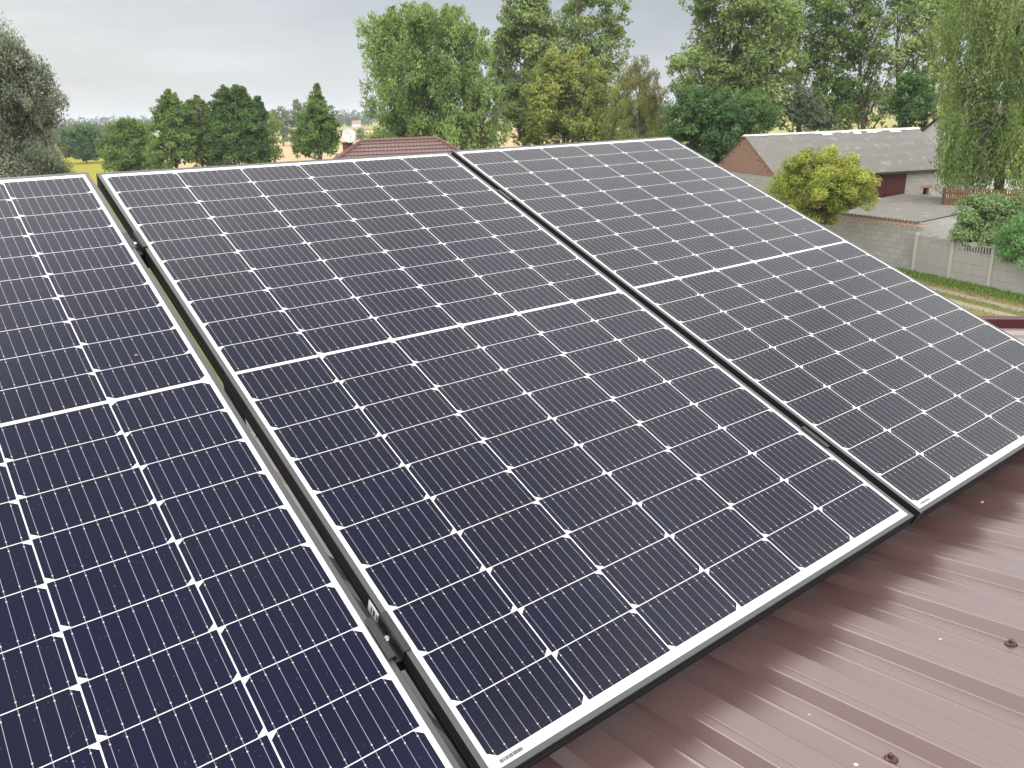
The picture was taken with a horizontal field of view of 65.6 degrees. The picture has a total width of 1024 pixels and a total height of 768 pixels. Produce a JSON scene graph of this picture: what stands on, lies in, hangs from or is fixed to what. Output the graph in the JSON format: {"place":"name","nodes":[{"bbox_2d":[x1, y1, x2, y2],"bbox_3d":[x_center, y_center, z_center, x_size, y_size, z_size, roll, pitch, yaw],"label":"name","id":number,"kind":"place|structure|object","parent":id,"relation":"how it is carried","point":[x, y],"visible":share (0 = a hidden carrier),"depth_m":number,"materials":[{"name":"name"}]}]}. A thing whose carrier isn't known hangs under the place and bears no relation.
{"place":"outdoors","nodes":[
{"label":"outdoors","id":0,"kind":"place"},
{"bbox_2d":[60,155,154,185],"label":"yellow field","id":1,"kind":"structure","parent":0,"point":[92,168],"depth_m":172.96,"materials":[{"name":"yellow plant"}]},
{"bbox_2d":[55,121,104,162],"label":"hedge bush","id":2,"kind":"object","parent":1,"relation":"on","point":[81,140],"visible":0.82,"depth_m":186.11,"materials":[{"name":"green plant"}]},
{"bbox_2d":[92,117,161,171],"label":"garden tree","id":3,"kind":"object","parent":1,"relation":"on","point":[121,146],"visible":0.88,"depth_m":110.15,"materials":[{"name":"green plant"}]},
{"bbox_2d":[58,116,670,137],"bbox_3d":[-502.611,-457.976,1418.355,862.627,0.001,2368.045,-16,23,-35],"label":"pasture","id":4,"kind":"structure","parent":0,"point":[372,126],"depth_m":772.14,"materials":[{"name":"plant"}]},
{"bbox_2d":[352,120,361,126],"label":"farmhouse","id":5,"kind":"object","parent":4,"relation":"on","point":[356,123],"visible":0.86,"depth_m":763.36,"materials":[{"name":"white paint"}]},
{"bbox_2d":[332,136,460,158],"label":"roof","id":6,"kind":"structure","parent":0,"point":[391,146],"depth_m":45.06,"materials":[{"name":"red tile"}]},
{"bbox_2d":[342,128,354,142],"bbox_3d":[-9.227,-14.054,44.900,0.565,0.793,0.571,4,20,17],"label":"satellite dish","id":7,"kind":"object","parent":6,"relation":"attached to","point":[348,135],"visible":1,"depth_m":44.93,"materials":[{"name":"white metal"}]},
{"bbox_2d":[160,126,647,167],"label":"stubble field","id":8,"kind":"structure","parent":0,"point":[287,152],"depth_m":211.62,"materials":[{"name":"beige plant"}]},
{"bbox_2d":[270,108,279,145],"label":"tree","id":9,"kind":"object","parent":8,"relation":"on","point":[273,111],"visible":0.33,"depth_m":264.31,"materials":[{"name":"green plant"}]},
{"bbox_2d":[275,106,293,145],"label":"tree","id":10,"kind":"object","parent":8,"relation":"on","point":[284,130],"visible":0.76,"depth_m":264.23,"materials":[{"name":"green plant"}]},
{"bbox_2d":[285,99,305,142],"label":"tree","id":11,"kind":"object","parent":8,"relation":"on","point":[293,121],"visible":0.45,"depth_m":264.16,"materials":[{"name":"green plant"}]},
{"bbox_2d":[354,127,367,140],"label":"field shrub","id":12,"kind":"object","parent":8,"relation":"on","point":[360,132],"visible":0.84,"depth_m":244.97,"materials":[{"name":"green plant"}]},
{"bbox_2d":[0,0,1023,127],"label":"sky","id":13,"kind":"structure","parent":0,"point":[117,57],"materials":[{"name":"white"}]},
{"bbox_2d":[54,100,1023,388],"bbox_3d":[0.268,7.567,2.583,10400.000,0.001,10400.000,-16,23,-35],"label":"ground","id":14,"kind":"structure","parent":0,"point":[288,134],"depth_m":39.19,"materials":[{"name":"green plant"}]},
{"bbox_2d":[0,11,75,177],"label":"grey willow","id":15,"kind":"object","parent":14,"relation":"on","point":[28,112],"visible":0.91,"depth_m":35.90,"materials":[{"name":"green plant"}]},
{"bbox_2d":[141,88,205,169],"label":"garden tree","id":16,"kind":"object","parent":14,"relation":"on","point":[168,115],"visible":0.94,"depth_m":97.55,"materials":[{"name":"green plant"}]},
{"bbox_2d":[178,94,228,166],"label":"garden tree","id":17,"kind":"object","parent":14,"relation":"on","point":[197,103],"visible":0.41,"depth_m":100.28,"materials":[{"name":"green plant"}]},
{"bbox_2d":[199,84,274,165],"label":"garden tree","id":18,"kind":"object","parent":14,"relation":"on","point":[235,114],"visible":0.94,"depth_m":98.69,"materials":[{"name":"green plant"}]},
{"bbox_2d":[244,95,275,163],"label":"garden tree","id":19,"kind":"object","parent":14,"relation":"on","point":[260,108],"visible":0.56,"depth_m":101.06,"materials":[{"name":"green plant"}]},
{"bbox_2d":[265,111,284,160],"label":"sapling","id":20,"kind":"object","parent":14,"relation":"on","point":[274,127],"visible":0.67,"depth_m":106.55,"materials":[{"name":"green plant"}]},
{"bbox_2d":[290,83,342,159],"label":"spire tree","id":21,"kind":"object","parent":14,"relation":"on","point":[308,138],"visible":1,"depth_m":97.51,"materials":[{"name":"green plant"}]},
{"bbox_2d":[353,0,512,149],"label":"willow tree","id":22,"kind":"object","parent":14,"relation":"on","point":[392,37],"visible":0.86,"depth_m":77.06,"materials":[{"name":"green plant"}]},
{"bbox_2d":[485,0,567,145],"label":"poplar","id":23,"kind":"object","parent":14,"relation":"on","point":[525,34],"visible":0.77,"depth_m":91.40,"materials":[{"name":"green plant"}]},
{"bbox_2d":[50,86,1015,144],"bbox_3d":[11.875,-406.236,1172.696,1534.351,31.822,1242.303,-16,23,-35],"label":"woods","id":24,"kind":"object","parent":14,"relation":"on","point":[348,119],"visible":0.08,"depth_m":1248.31,"materials":[{"name":"green plant"}]},
{"bbox_2d":[520,43,620,145],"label":"olive poplar","id":25,"kind":"object","parent":14,"relation":"on","point":[573,118],"visible":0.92,"depth_m":84.63,"materials":[{"name":"green plant"}]},
{"bbox_2d":[556,0,634,114],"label":"poplar","id":26,"kind":"object","parent":14,"relation":"on","point":[589,26],"visible":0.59,"depth_m":91.81,"materials":[{"name":"green plant"}]},
{"bbox_2d":[245,316,1023,767],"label":"roofed outbuilding","id":27,"kind":"structure","parent":14,"relation":"on","point":[903,648],"depth_m":1.22,"materials":[{"name":"red metal"}]},
{"bbox_2d":[223,384,348,581],"bbox_3d":[-0.399,0.118,1.717,0.053,0.892,1.433,-16,23,-35],"label":"support triangle","id":28,"kind":"object","parent":27,"relation":"on","point":[338,568],"depth_m":2.18,"materials":[{"name":"grey metal"}]},
{"bbox_2d":[597,53,673,140],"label":"golden willow","id":29,"kind":"object","parent":14,"relation":"on","point":[644,120],"visible":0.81,"depth_m":79.61,"materials":[{"name":"green plant"}]},
{"bbox_2d":[661,82,786,163],"bbox_3d":[16.629,-19.003,63.559,9.634,9.898,6.956,2,19,13],"label":"elder tree","id":30,"kind":"object","parent":14,"relation":"on","point":[694,127],"visible":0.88,"depth_m":61.13,"materials":[{"name":"green plant"}]},
{"bbox_2d":[665,0,812,132],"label":"poplar","id":31,"kind":"object","parent":14,"relation":"on","point":[721,66],"visible":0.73,"depth_m":73.06,"materials":[{"name":"green plant"}]},
{"bbox_2d":[782,0,824,131],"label":"slim poplar","id":32,"kind":"object","parent":14,"relation":"on","point":[809,28],"visible":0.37,"depth_m":79.32,"materials":[{"name":"green plant"}]},
{"bbox_2d":[780,83,845,132],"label":"tree","id":33,"kind":"object","parent":14,"relation":"on","point":[809,108],"visible":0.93,"depth_m":74.25,"materials":[{"name":"green plant"}]},
{"bbox_2d":[765,144,882,225],"bbox_3d":[15.136,-8.650,39.169,4.181,6.103,5.400,-16,23,-35],"label":"lime maple","id":34,"kind":"object","parent":14,"relation":"on","point":[823,186],"visible":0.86,"depth_m":38.41,"materials":[{"name":"green plant"}]},
{"bbox_2d":[799,0,871,130],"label":"slim poplar","id":35,"kind":"object","parent":14,"relation":"on","point":[830,43],"visible":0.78,"depth_m":77.33,"materials":[{"name":"green plant"}]},
{"bbox_2d":[835,0,896,129],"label":"slim poplar","id":36,"kind":"object","parent":14,"relation":"on","point":[861,120],"visible":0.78,"depth_m":76.70,"materials":[{"name":"green plant"}]},
{"bbox_2d":[822,194,978,270],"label":"shed","id":37,"kind":"structure","parent":14,"relation":"on","point":[887,229],"depth_m":40.33,"materials":[{"name":"grey brick"}]},
{"bbox_2d":[870,0,945,126],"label":"slim poplar","id":38,"kind":"object","parent":14,"relation":"on","point":[915,42],"visible":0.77,"depth_m":72.80,"materials":[{"name":"green plant"}]},
{"bbox_2d":[885,68,938,129],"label":"round tree","id":39,"kind":"object","parent":14,"relation":"on","point":[911,96],"visible":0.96,"depth_m":65.79,"materials":[{"name":"green plant"}]},
{"bbox_2d":[916,0,975,120],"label":"slim poplar","id":40,"kind":"object","parent":14,"relation":"on","point":[938,68],"visible":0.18,"depth_m":75.43,"materials":[{"name":"green plant"}]},
{"bbox_2d":[921,103,1023,197],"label":"white house","id":41,"kind":"structure","parent":14,"relation":"on","point":[928,130],"depth_m":63.12,"materials":[{"name":"paint"}]},
{"bbox_2d":[927,0,1023,204],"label":"weeping birch","id":42,"kind":"object","parent":14,"relation":"on","point":[984,149],"visible":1,"depth_m":42.22,"materials":[{"name":"green plant"}]},
{"bbox_2d":[941,187,1023,205],"bbox_3d":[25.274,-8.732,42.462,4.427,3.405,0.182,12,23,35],"label":"picket fence","id":43,"kind":"object","parent":14,"relation":"on","point":[944,192],"visible":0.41,"depth_m":42.66,"materials":[{"name":"brown wood"}]},
{"bbox_2d":[946,191,1023,275],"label":"garden shrub","id":44,"kind":"object","parent":14,"relation":"on","point":[984,215],"visible":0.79,"depth_m":34.89,"materials":[{"name":"green plant"}]},
{"bbox_2d":[990,213,1023,282],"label":"conifer shrub","id":45,"kind":"object","parent":14,"relation":"on","point":[1011,237],"visible":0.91,"depth_m":32.87,"materials":[{"name":"green plant"}]},
{"bbox_2d":[676,105,940,145],"bbox_3d":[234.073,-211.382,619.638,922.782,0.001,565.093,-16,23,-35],"label":"ripe field","id":46,"kind":"structure","parent":0,"point":[890,122],"depth_m":278.36,"materials":[{"name":"beige plant"}]},
{"bbox_2d":[717,127,951,203],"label":"brick barn","id":47,"kind":"structure","parent":0,"point":[896,159],"depth_m":55.93,"materials":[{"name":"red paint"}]},
{"bbox_2d":[869,175,886,199],"bbox_3d":[25.250,-12.954,55.225,1.472,3.050,0.070,-6,19,-12],"label":"door","id":48,"kind":"structure","parent":47,"relation":"in","point":[882,188],"depth_m":55.01,"materials":[{"name":"red paint"}]},
{"bbox_2d":[885,174,906,196],"bbox_3d":[26.732,-13.109,55.541,1.542,3.040,0.070,-6,19,-12],"label":"door","id":49,"kind":"structure","parent":47,"relation":"in","point":[895,182],"depth_m":55.23,"materials":[{"name":"red paint"}]},
{"bbox_2d":[895,266,1023,315],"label":"grass","id":50,"kind":"structure","parent":0,"point":[975,288],"depth_m":34.25,"materials":[{"name":"green plant"}]},
{"bbox_2d":[912,277,1023,315],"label":"dirt track","id":51,"kind":"structure","parent":0,"point":[1003,312],"depth_m":32.31,"materials":[{"name":"beige soil"}]},
{"bbox_2d":[911,233,1023,294],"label":"concrete fence","id":52,"kind":"object","parent":51,"relation":"on","point":[991,273],"visible":0.84,"depth_m":35.36,"materials":[{"name":"grey concrete"}]},
{"bbox_3d":[-0.420,-0.410,2.126,3.260,0.042,0.038,-15,46,-35],"label":"rail","id":53,"kind":"object","parent":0,"visible":0},
{"bbox_2d":[122,231,147,255],"bbox_3d":[-0.836,-0.311,1.762,0.035,0.023,0.070,-15,46,-35],"label":"panel clamp","id":54,"kind":"object","parent":53,"relation":"attached to","point":[137,242],"visible":0.99,"depth_m":1.76,"materials":[{"name":"metal"}]},
{"bbox_2d":[497,190,512,201],"bbox_3d":[-0.013,-0.560,2.389,0.035,0.023,0.070,-15,46,-35],"label":"panel clamp","id":55,"kind":"object","parent":53,"relation":"attached to","point":[505,195],"visible":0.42,"depth_m":2.37,"materials":[{"name":"metal"}]},
{"bbox_3d":[0.959,-0.250,2.707,0.053,0.909,1.436,-16,23,-35],"label":"support triangle","id":56,"kind":"object","parent":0,"visible":0},
{"bbox_2d":[396,662,403,670],"bbox_3d":[0.256,0.271,1.457,3.260,0.042,0.038,-15,46,-35],"label":"mounting rail","id":57,"kind":"object","parent":56,"relation":"on","point":[400,666],"depth_m":1.14,"materials":[{"name":"black metal"}]},
{"bbox_2d":[0,172,460,767],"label":"solar panel","id":58,"kind":"object","parent":57,"relation":"on","point":[174,590],"visible":1,"depth_m":1.13,"materials":[{"name":"blue glass"}]},
{"bbox_2d":[364,610,410,663],"bbox_3d":[-0.175,0.355,1.107,0.035,0.023,0.070,-15,46,-35],"label":"panel clamp","id":59,"kind":"object","parent":57,"relation":"attached to","point":[390,638],"visible":1,"depth_m":1.10,"materials":[{"name":"metal"}]},
{"bbox_2d":[96,152,913,767],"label":"solar panel","id":60,"kind":"object","parent":57,"relation":"on","point":[550,492],"visible":0.98,"depth_m":1.52,"materials":[{"name":"black glass"}]},
{"bbox_2d":[451,136,1023,524],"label":"solar panel","id":61,"kind":"object","parent":57,"relation":"on","point":[904,390],"visible":0.95,"depth_m":2.19,"materials":[{"name":"black glass"}]},
{"bbox_2d":[801,426,829,448],"bbox_3d":[0.660,0.118,1.721,0.035,0.023,0.070,-16,46,-35],"label":"panel clamp","id":62,"kind":"object","parent":57,"relation":"attached to","point":[816,437],"visible":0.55,"depth_m":1.71,"materials":[{"name":"metal"}]}
]}

